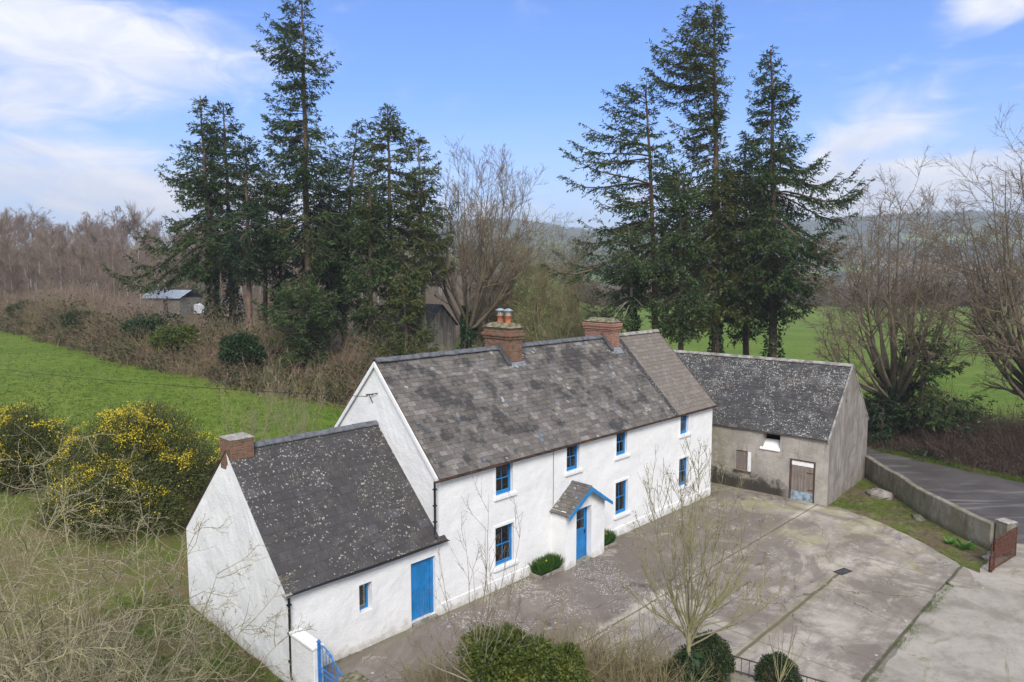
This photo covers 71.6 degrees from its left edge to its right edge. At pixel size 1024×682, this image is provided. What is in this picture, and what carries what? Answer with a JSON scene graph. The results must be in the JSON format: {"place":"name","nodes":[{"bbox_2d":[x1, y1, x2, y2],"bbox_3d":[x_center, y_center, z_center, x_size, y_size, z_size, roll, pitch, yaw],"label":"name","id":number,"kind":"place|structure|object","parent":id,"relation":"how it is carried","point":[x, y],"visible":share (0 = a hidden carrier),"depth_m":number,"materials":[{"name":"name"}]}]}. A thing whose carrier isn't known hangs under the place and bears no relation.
{"place":"outdoors","nodes":[
{"label":"outdoors","id":0,"kind":"place"},
{"bbox_2d":[5,590,286,681],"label":"rough grass","id":1,"kind":"structure","parent":0,"point":[169,619],"depth_m":20.61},
{"bbox_2d":[0,217,1023,681],"bbox_3d":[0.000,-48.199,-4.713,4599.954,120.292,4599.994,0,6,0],"label":"ground","id":2,"kind":"structure","parent":0,"point":[800,341],"depth_m":44.92,"materials":[{"name":"green plant"}]},
{"bbox_2d":[0,209,24,289],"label":"birch tree","id":3,"kind":"object","parent":2,"relation":"on","point":[3,230],"visible":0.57,"depth_m":87.25,"materials":[{"name":"brown plant"}]},
{"bbox_2d":[0,231,28,296],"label":"birch tree","id":4,"kind":"object","parent":2,"relation":"on","point":[11,272],"visible":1,"depth_m":84.03,"materials":[{"name":"brown plant"}]},
{"bbox_2d":[4,299,39,316],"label":"holly bush","id":5,"kind":"object","parent":2,"relation":"on","point":[8,309],"visible":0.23,"depth_m":70.05,"materials":[{"name":"green plant"}]},
{"bbox_2d":[13,213,42,285],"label":"birch tree","id":6,"kind":"object","parent":2,"relation":"on","point":[26,230],"visible":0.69,"depth_m":118.59,"materials":[{"name":"brown plant"}]},
{"bbox_2d":[18,244,39,289],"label":"birch tree","id":7,"kind":"object","parent":2,"relation":"on","point":[23,257],"visible":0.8,"depth_m":106.74,"materials":[{"name":"brown plant"}]},
{"bbox_2d":[0,395,90,496],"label":"gorse bush","id":8,"kind":"object","parent":2,"relation":"on","point":[36,426],"visible":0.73,"depth_m":29.37,"materials":[{"name":"yellow plant"}]},
{"bbox_2d":[30,220,64,294],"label":"birch tree","id":9,"kind":"object","parent":2,"relation":"on","point":[51,238],"visible":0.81,"depth_m":95.29,"materials":[{"name":"brown plant"}]},
{"bbox_2d":[41,236,76,293],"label":"birch tree","id":10,"kind":"object","parent":2,"relation":"on","point":[57,268],"visible":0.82,"depth_m":84.39,"materials":[{"name":"brown plant"}]},
{"bbox_2d":[0,471,149,681],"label":"hawthorn","id":11,"kind":"object","parent":2,"relation":"on","point":[7,582],"visible":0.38,"depth_m":16.59,"materials":[{"name":"beige plant"}]},
{"bbox_2d":[58,237,91,289],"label":"birch tree","id":12,"kind":"object","parent":2,"relation":"on","point":[72,251],"visible":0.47,"depth_m":88.38,"materials":[{"name":"brown plant"}]},
{"bbox_2d":[58,309,103,336],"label":"holly bush","id":13,"kind":"object","parent":2,"relation":"on","point":[71,316],"visible":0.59,"depth_m":59.00,"materials":[{"name":"green plant"}]},
{"bbox_2d":[64,237,102,293],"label":"birch tree","id":14,"kind":"object","parent":2,"relation":"on","point":[80,278],"visible":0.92,"depth_m":83.77,"materials":[{"name":"brown plant"}]},
{"bbox_2d":[0,273,179,345],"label":"hedge scrub","id":15,"kind":"object","parent":2,"relation":"on","point":[106,301],"visible":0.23,"depth_m":73.46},
{"bbox_2d":[76,229,111,275],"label":"birch tree","id":16,"kind":"object","parent":2,"relation":"on","point":[94,239],"visible":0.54,"depth_m":111.52,"materials":[{"name":"brown plant"}]},
{"bbox_2d":[80,208,111,238],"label":"skyline tree","id":17,"kind":"object","parent":2,"relation":"on","point":[86,220],"visible":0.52,"depth_m":216.95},
{"bbox_2d":[89,245,117,295],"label":"birch tree","id":18,"kind":"object","parent":2,"relation":"on","point":[100,256],"visible":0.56,"depth_m":93.11,"materials":[{"name":"brown plant"}]},
{"bbox_2d":[24,448,193,546],"bbox_3d":[-15.618,5.915,27.755,5.449,3.231,5.257,5,8,42],"label":"gorse bush","id":19,"kind":"object","parent":2,"relation":"on","point":[158,502],"visible":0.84,"depth_m":27.28,"materials":[{"name":"green plant"}]},
{"bbox_2d":[95,241,131,301],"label":"birch tree","id":20,"kind":"object","parent":2,"relation":"on","point":[116,267],"visible":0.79,"depth_m":84.97,"materials":[{"name":"brown plant"}]},
{"bbox_2d":[103,206,140,237],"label":"skyline tree","id":21,"kind":"object","parent":2,"relation":"on","point":[124,223],"visible":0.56,"depth_m":211.57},
{"bbox_2d":[36,393,221,518],"bbox_3d":[-15.405,4.594,29.577,8.034,5.017,5.639,0,6,0],"label":"gorse bush","id":22,"kind":"object","parent":2,"relation":"on","point":[194,466],"visible":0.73,"depth_m":29.09,"materials":[{"name":"yellow plant"}]},
{"bbox_2d":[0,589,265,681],"bbox_3d":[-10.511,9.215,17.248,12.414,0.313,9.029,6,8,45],"label":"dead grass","id":23,"kind":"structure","parent":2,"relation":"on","point":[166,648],"depth_m":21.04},
{"bbox_2d":[118,200,158,304],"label":"birch tree","id":24,"kind":"object","parent":2,"relation":"on","point":[138,231],"visible":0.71,"depth_m":85.21,"materials":[{"name":"brown plant"}]},
{"bbox_2d":[119,311,186,350],"bbox_3d":[-27.290,-0.453,54.059,4.392,3.783,3.647,-4,7,-38],"label":"holly bush","id":25,"kind":"object","parent":2,"relation":"on","point":[152,322],"visible":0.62,"depth_m":53.32,"materials":[{"name":"green plant"}]},
{"bbox_2d":[0,420,316,681],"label":"hawthorn","id":26,"kind":"object","parent":2,"relation":"on","point":[70,664],"visible":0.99,"depth_m":14.18,"materials":[{"name":"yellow plant"}]},
{"bbox_2d":[0,335,344,454],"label":"field grass","id":27,"kind":"structure","parent":2,"relation":"on","point":[88,400],"depth_m":43.04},
{"bbox_2d":[142,290,202,314],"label":"shed","id":28,"kind":"structure","parent":2,"relation":"on","point":[183,298],"depth_m":92.32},
{"bbox_2d":[98,96,250,337],"bbox_3d":[-26.388,-9.279,57.982,10.442,21.124,11.689,0,6,0],"label":"fir tree","id":29,"kind":"object","parent":2,"relation":"on","point":[209,275],"visible":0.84,"depth_m":56.64,"materials":[{"name":"green plant"}]},
{"bbox_2d":[146,322,203,355],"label":"holly bush","id":30,"kind":"object","parent":2,"relation":"on","point":[174,338],"visible":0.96,"depth_m":50.80,"materials":[{"name":"green plant"}]},
{"bbox_2d":[172,248,202,298],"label":"fir tree","id":31,"kind":"object","parent":2,"relation":"on","point":[193,287],"visible":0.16,"depth_m":99.52,"materials":[{"name":"green plant"}]},
{"bbox_2d":[0,278,445,407],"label":"field hedge","id":32,"kind":"object","parent":2,"relation":"on","point":[115,345],"visible":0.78,"depth_m":51.05,"materials":[{"name":"brown plant"}]},
{"bbox_2d":[155,598,293,681],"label":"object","id":33,"kind":"object","parent":2,"relation":"on","point":[242,653],"visible":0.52,"depth_m":20.55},
{"bbox_2d":[192,100,266,333],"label":"fir tree","id":34,"kind":"object","parent":2,"relation":"on","point":[231,295],"visible":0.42,"depth_m":59.17,"materials":[{"name":"green plant"}]},
{"bbox_2d":[196,133,285,333],"bbox_3d":[-20.054,-6.974,54.050,6.191,17.427,6.154,5,7,41],"label":"fir tree","id":35,"kind":"object","parent":2,"relation":"on","point":[247,269],"visible":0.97,"depth_m":53.42,"materials":[{"name":"green plant"}]},
{"bbox_2d":[217,330,267,378],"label":"holly bush","id":36,"kind":"object","parent":2,"relation":"on","point":[245,344],"visible":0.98,"depth_m":47.90,"materials":[{"name":"green plant"}]},
{"bbox_2d":[216,361,282,440],"bbox_3d":[-12.193,3.553,33.539,3.000,5.705,3.490,0,6,0],"label":"leafless shrub","id":37,"kind":"object","parent":2,"relation":"on","point":[255,429],"visible":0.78,"depth_m":33.36,"materials":[{"name":"brown plant"}]},
{"bbox_2d":[239,157,293,334],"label":"fir tree","id":38,"kind":"object","parent":2,"relation":"on","point":[274,271],"visible":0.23,"depth_m":58.07,"materials":[{"name":"green plant"}]},
{"bbox_2d":[260,185,301,337],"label":"fir tree","id":39,"kind":"object","parent":2,"relation":"on","point":[287,274],"visible":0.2,"depth_m":59.23,"materials":[{"name":"green plant"}]},
{"bbox_2d":[264,349,329,436],"bbox_3d":[-10.167,3.438,33.909,3.146,6.459,2.566,-2,6,-24],"label":"leafless shrub","id":40,"kind":"object","parent":2,"relation":"on","point":[304,422],"visible":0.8,"depth_m":33.35,"materials":[{"name":"brown plant"}]},
{"bbox_2d":[255,278,340,375],"bbox_3d":[-14.879,-0.829,49.919,5.782,7.288,6.471,0,6,0],"label":"bush","id":41,"kind":"object","parent":2,"relation":"on","point":[318,306],"visible":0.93,"depth_m":49.31,"materials":[{"name":"green plant"}]},
{"bbox_2d":[244,0,363,348],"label":"fir tree","id":42,"kind":"object","parent":2,"relation":"on","point":[302,151],"visible":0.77,"depth_m":54.10,"materials":[{"name":"green plant"}]},
{"bbox_2d":[289,627,323,681],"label":"gate pier","id":43,"kind":"structure","parent":2,"relation":"on","point":[304,656],"depth_m":18.42,"materials":[{"name":"white paint"}]},
{"bbox_2d":[316,639,342,681],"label":"blue gate","id":44,"kind":"structure","parent":43,"relation":"attached to","point":[318,641],"depth_m":17.94,"materials":[{"name":"metal"}]},
{"bbox_2d":[184,420,449,681],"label":"annexe","id":45,"kind":"structure","parent":2,"relation":"on","point":[337,521],"depth_m":21.03,"materials":[{"name":"paint"}]},
{"bbox_2d":[411,556,433,619],"bbox_3d":[-2.879,7.737,22.307,0.110,1.900,0.958,5,8,44],"label":"plank door","id":46,"kind":"structure","parent":45,"relation":"in","point":[421,571],"depth_m":22.31,"materials":[{"name":"blue paint"}]},
{"bbox_2d":[293,157,360,353],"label":"fir tree","id":47,"kind":"object","parent":2,"relation":"on","point":[341,310],"visible":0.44,"depth_m":56.97,"materials":[{"name":"green plant"}]},
{"bbox_2d":[310,119,387,353],"bbox_3d":[-13.718,-8.619,59.864,7.058,19.678,7.027,0,6,0],"label":"fir tree","id":48,"kind":"object","parent":2,"relation":"on","point":[349,172],"visible":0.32,"depth_m":59.11,"materials":[{"name":"green plant"}]},
{"bbox_2d":[338,670,372,681],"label":"stone wall","id":49,"kind":"structure","parent":2,"relation":"on","point":[355,676],"depth_m":16.96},
{"bbox_2d":[339,181,407,362],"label":"fir tree","id":50,"kind":"object","parent":2,"relation":"on","point":[358,277],"visible":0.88,"depth_m":51.22,"materials":[{"name":"green plant"}]},
{"bbox_2d":[349,103,454,326],"bbox_3d":[-8.299,-7.526,53.309,7.682,20.248,7.656,-2,6,-18],"label":"fir tree","id":51,"kind":"object","parent":2,"relation":"on","point":[409,269],"visible":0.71,"depth_m":52.75,"materials":[{"name":"green plant"}]},
{"bbox_2d":[368,273,439,363],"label":"fir tree","id":52,"kind":"object","parent":2,"relation":"on","point":[414,309],"visible":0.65,"depth_m":49.87,"materials":[{"name":"green plant"}]},
{"bbox_2d":[379,303,457,351],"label":"stone outbuilding","id":53,"kind":"structure","parent":2,"relation":"on","point":[444,321],"depth_m":61.67,"materials":[{"name":"stone"}]},
{"bbox_2d":[396,133,460,352],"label":"fir tree","id":54,"kind":"object","parent":2,"relation":"on","point":[430,256],"visible":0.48,"depth_m":55.68,"materials":[{"name":"green plant"}]},
{"bbox_2d":[403,469,549,681],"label":"sapling","id":55,"kind":"object","parent":2,"relation":"on","point":[480,631],"visible":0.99,"depth_m":15.86,"materials":[{"name":"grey plant"}]},
{"bbox_2d":[425,134,555,348],"bbox_3d":[-1.859,-6.840,57.663,11.095,19.152,10.957,0,6,0],"label":"bare tree","id":56,"kind":"object","parent":2,"relation":"on","point":[469,324],"visible":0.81,"depth_m":56.93,"materials":[{"name":"brown plant"}]},
{"bbox_2d":[453,233,533,346],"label":"bare tree","id":57,"kind":"object","parent":2,"relation":"on","point":[494,316],"visible":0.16,"depth_m":63.53,"materials":[{"name":"brown plant"}]},
{"bbox_2d":[455,621,559,681],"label":"laurel shrub","id":58,"kind":"object","parent":2,"relation":"on","point":[514,664],"visible":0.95,"depth_m":15.86,"materials":[{"name":"green plant"}]},
{"bbox_2d":[334,308,717,614],"bbox_3d":[1.607,3.348,30.365,7.723,9.630,17.658,5,8,44],"label":"farmhouse","id":59,"kind":"object","parent":2,"relation":"on","point":[559,439],"visible":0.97,"depth_m":26.54,"materials":[{"name":"paint"}]},
{"bbox_2d":[2,369,365,396],"bbox_3d":[-22.435,1.394,35.321,41.190,1.146,0.020,4,7,32],"label":"overhead cable","id":60,"kind":"object","parent":59,"relation":"attached to","point":[200,387],"visible":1,"depth_m":29.13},
{"bbox_2d":[494,462,516,500],"bbox_3d":[-0.303,4.745,24.530,0.328,1.315,1.080,5,8,44],"label":"window","id":61,"kind":"structure","parent":59,"relation":"in","point":[501,474],"depth_m":24.59,"materials":[{"name":"blue paint"}]},
{"bbox_2d":[493,519,517,572],"bbox_3d":[-0.293,7.082,24.769,0.328,1.615,1.170,5,8,44],"label":"window","id":62,"kind":"structure","parent":59,"relation":"in","point":[505,528],"depth_m":24.82,"materials":[{"name":"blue paint"}]},
{"bbox_2d":[565,444,582,476],"bbox_3d":[2.284,4.443,27.149,0.328,1.245,1.010,5,8,44],"label":"window","id":63,"kind":"structure","parent":59,"relation":"in","point":[570,452],"depth_m":27.23,"materials":[{"name":"blue paint"}]},
{"bbox_2d":[576,506,586,558],"bbox_3d":[2.525,7.268,26.957,0.100,2.050,0.900,5,8,44],"label":"front door","id":64,"kind":"structure","parent":59,"relation":"in","point":[581,520],"depth_m":27.10,"materials":[{"name":"blue paint"}]},
{"bbox_2d":[614,476,630,519],"bbox_3d":[4.524,6.515,29.649,0.328,1.615,1.130,5,8,44],"label":"window","id":65,"kind":"structure","parent":59,"relation":"in","point":[619,485],"depth_m":29.73,"materials":[{"name":"blue paint"}]},
{"bbox_2d":[615,431,630,459],"bbox_3d":[4.489,4.239,29.393,0.328,1.195,1.010,5,8,44],"label":"window","id":66,"kind":"structure","parent":59,"relation":"in","point":[619,438],"depth_m":29.49,"materials":[{"name":"blue paint"}]},
{"bbox_2d":[677,454,690,490],"bbox_3d":[7.942,6.082,33.106,0.328,1.545,1.090,5,8,44],"label":"window","id":67,"kind":"structure","parent":59,"relation":"in","point":[681,463],"depth_m":33.20,"materials":[{"name":"blue paint"}]},
{"bbox_2d":[679,414,690,437],"bbox_3d":[7.917,3.820,32.860,0.328,1.195,0.960,5,8,44],"label":"window","id":68,"kind":"structure","parent":59,"relation":"in","point":[682,420],"depth_m":32.96,"materials":[{"name":"blue paint"}]},
{"bbox_2d":[472,205,589,343],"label":"bare tree","id":69,"kind":"object","parent":2,"relation":"on","point":[522,321],"visible":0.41,"depth_m":59.83,"materials":[{"name":"brown plant"}]},
{"bbox_2d":[486,206,609,342],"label":"bare tree","id":70,"kind":"object","parent":2,"relation":"on","point":[557,328],"visible":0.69,"depth_m":55.96,"materials":[{"name":"green plant"}]},
{"bbox_2d":[364,609,739,681],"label":"front hedge","id":71,"kind":"object","parent":2,"relation":"on","point":[434,675],"visible":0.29,"depth_m":17.92,"materials":[{"name":"brown plant"}]},
{"bbox_2d":[532,634,593,681],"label":"evergreen shrub","id":72,"kind":"object","parent":2,"relation":"on","point":[569,664],"visible":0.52,"depth_m":16.48,"materials":[{"name":"green plant"}]},
{"bbox_2d":[538,230,626,340],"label":"bare tree","id":73,"kind":"object","parent":2,"relation":"on","point":[591,303],"visible":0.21,"depth_m":65.28,"materials":[{"name":"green plant"}]},
{"bbox_2d":[499,572,708,681],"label":"hedge shoots","id":74,"kind":"object","parent":2,"relation":"on","point":[599,670],"visible":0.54,"depth_m":17.71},
{"bbox_2d":[536,70,694,329],"bbox_3d":[7.860,-6.911,54.374,12.122,25.645,14.950,0,6,0],"label":"fir tree","id":75,"kind":"object","parent":2,"relation":"on","point":[648,221],"visible":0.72,"depth_m":53.42,"materials":[{"name":"green plant"}]},
{"bbox_2d":[571,225,659,332],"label":"tree","id":76,"kind":"object","parent":2,"relation":"on","point":[631,320],"visible":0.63,"depth_m":50.51,"materials":[{"name":"green plant"}]},
{"bbox_2d":[324,486,983,681],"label":"concrete yard","id":77,"kind":"structure","parent":2,"relation":"on","point":[864,614],"depth_m":24.27,"materials":[{"name":"concrete"}]},
{"bbox_2d":[529,551,566,579],"bbox_3d":[1.227,8.124,25.881,1.108,0.675,1.641,5,8,44],"label":"daffodil bed","id":78,"kind":"object","parent":77,"relation":"on","point":[543,567],"visible":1,"depth_m":25.64,"materials":[{"name":"plant"}]},
{"bbox_2d":[604,527,618,549],"bbox_3d":[3.750,7.872,28.436,0.951,0.679,1.326,5,8,44],"label":"daffodil bed","id":79,"kind":"object","parent":77,"relation":"on","point":[609,538],"visible":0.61,"depth_m":28.33,"materials":[{"name":"plant"}]},
{"bbox_2d":[327,492,957,681],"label":"joint weeds","id":80,"kind":"object","parent":77,"relation":"on","point":[928,610],"visible":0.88,"depth_m":21.94,"materials":[{"name":"green plant"}]},
{"bbox_2d":[641,163,719,349],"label":"fir tree","id":81,"kind":"object","parent":2,"relation":"on","point":[682,303],"visible":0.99,"depth_m":48.85,"materials":[{"name":"green plant"}]},
{"bbox_2d":[650,644,712,681],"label":"clipped bush","id":82,"kind":"object","parent":2,"relation":"on","point":[700,661],"visible":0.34,"depth_m":17.98,"materials":[{"name":"green plant"}]},
{"bbox_2d":[616,435,787,681],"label":"sapling","id":83,"kind":"object","parent":2,"relation":"on","point":[691,622],"visible":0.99,"depth_m":17.68,"materials":[{"name":"beige plant"}]},
{"bbox_2d":[641,0,778,353],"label":"fir tree","id":84,"kind":"object","parent":2,"relation":"on","point":[715,197],"visible":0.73,"depth_m":52.17,"materials":[{"name":"green plant"}]},
{"bbox_2d":[396,209,1023,270],"bbox_3d":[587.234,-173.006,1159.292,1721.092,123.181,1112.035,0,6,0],"label":"hillside wood","id":85,"kind":"object","parent":2,"relation":"on","point":[810,225],"visible":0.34,"depth_m":1078.55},
{"bbox_2d":[692,629,736,681],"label":"clipped bush","id":86,"kind":"object","parent":2,"relation":"on","point":[716,646],"visible":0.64,"depth_m":18.44,"materials":[{"name":"green plant"}]},
{"bbox_2d":[434,243,1022,307],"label":"valley hedge","id":87,"kind":"object","parent":2,"relation":"on","point":[619,288],"visible":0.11,"depth_m":228.34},
{"bbox_2d":[709,130,782,354],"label":"fir tree","id":88,"kind":"object","parent":2,"relation":"on","point":[746,333],"visible":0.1,"depth_m":57.75,"materials":[{"name":"green plant"}]},
{"bbox_2d":[723,653,769,681],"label":"railing","id":89,"kind":"object","parent":2,"relation":"on","point":[740,676],"visible":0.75,"depth_m":18.30,"materials":[{"name":"metal"}]},
{"bbox_2d":[674,350,868,505],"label":"barn","id":90,"kind":"structure","parent":2,"relation":"on","point":[796,429],"depth_m":35.59,"materials":[{"name":"stone"}]},
{"bbox_2d":[788,458,815,502],"bbox_3d":[13.925,6.692,34.085,1.280,2.050,0.110,5,7,41],"label":"door","id":91,"kind":"structure","parent":90,"relation":"in","point":[801,478],"depth_m":34.07,"materials":[{"name":"brown wood"}]},
{"bbox_2d":[753,651,803,681],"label":"clipped bush","id":92,"kind":"object","parent":2,"relation":"on","point":[762,674],"visible":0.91,"depth_m":17.84,"materials":[{"name":"green plant"}]},
{"bbox_2d":[764,568,812,681],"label":"sapling","id":93,"kind":"object","parent":2,"relation":"on","point":[781,676],"visible":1,"depth_m":17.47,"materials":[{"name":"brown plant"}]},
{"bbox_2d":[709,45,875,357],"bbox_3d":[19.939,-7.383,52.444,10.908,27.640,10.738,-3,6,-30],"label":"fir tree","id":94,"kind":"object","parent":2,"relation":"on","point":[783,274],"visible":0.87,"depth_m":50.82,"materials":[{"name":"green plant"}]},
{"bbox_2d":[568,279,1022,306],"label":"tree belt","id":95,"kind":"object","parent":2,"relation":"on","point":[792,294],"visible":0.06,"depth_m":223.97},
{"bbox_2d":[864,382,904,444],"bbox_3d":[23.134,4.731,44.748,2.986,4.543,2.634,4,7,34],"label":"evergreen shrub","id":96,"kind":"object","parent":2,"relation":"on","point":[882,431],"visible":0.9,"depth_m":44.42,"materials":[{"name":"green plant"}]},
{"bbox_2d":[795,477,987,571],"bbox_3d":[17.224,7.506,35.836,13.711,0.001,14.310,5,8,44],"label":"grass corner","id":97,"kind":"object","parent":2,"relation":"on","point":[973,559],"depth_m":30.80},
{"bbox_2d":[866,488,893,499],"bbox_3d":[17.971,7.560,34.834,0.901,0.648,1.328,-3,7,-31],"label":"mossy boulder","id":98,"kind":"object","parent":97,"relation":"on","point":[878,493],"visible":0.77,"depth_m":34.47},
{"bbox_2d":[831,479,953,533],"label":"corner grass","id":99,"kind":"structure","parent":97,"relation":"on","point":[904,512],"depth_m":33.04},
{"bbox_2d":[794,147,1005,442],"bbox_3d":[23.924,-2.302,44.552,10.673,19.116,18.140,5,7,40],"label":"bare tree","id":100,"kind":"object","parent":2,"relation":"on","point":[885,371],"visible":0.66,"depth_m":43.35,"materials":[{"name":"brown plant"}]},
{"bbox_2d":[865,455,995,550],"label":"boundary wall","id":101,"kind":"structure","parent":2,"relation":"on","point":[959,521],"depth_m":31.08,"materials":[{"name":"concrete"}]},
{"bbox_2d":[888,327,990,441],"bbox_3d":[25.719,2.983,43.703,4.803,7.906,5.844,0,6,0],"label":"evergreen shrub","id":102,"kind":"object","parent":2,"relation":"on","point":[934,369],"visible":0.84,"depth_m":42.85,"materials":[{"name":"green plant"}]},
{"bbox_2d":[862,378,1023,478],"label":"lane hedge","id":103,"kind":"object","parent":2,"relation":"on","point":[984,443],"visible":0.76,"depth_m":41.82,"materials":[{"name":"brown plant"}]},
{"bbox_2d":[866,449,1023,543],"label":"lane","id":104,"kind":"structure","parent":2,"relation":"on","point":[990,498],"depth_m":36.31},
{"bbox_2d":[877,544,1023,681],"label":"gateway concrete","id":105,"kind":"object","parent":2,"relation":"on","point":[970,635],"visible":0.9,"depth_m":21.46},
{"bbox_2d":[993,527,1017,569],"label":"rusty gate","id":106,"kind":"structure","parent":105,"relation":"on","point":[1007,544],"depth_m":26.66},
{"bbox_2d":[995,518,1017,555],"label":"gate pier","id":107,"kind":"structure","parent":105,"relation":"on","point":[1004,525],"depth_m":27.57,"materials":[{"name":"concrete"}]},
{"bbox_2d":[895,101,1023,422],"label":"bare tree","id":108,"kind":"object","parent":2,"relation":"on","point":[1009,341],"visible":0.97,"depth_m":41.00,"materials":[{"name":"brown plant"}]},
{"bbox_2d":[0,0,1023,248],"label":"sky","id":109,"kind":"structure","parent":0,"point":[95,95],"materials":[{"name":"blue"}]},
{"bbox_2d":[872,447,1023,481],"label":"verge grass","id":110,"kind":"structure","parent":0,"point":[1000,475],"depth_m":40.14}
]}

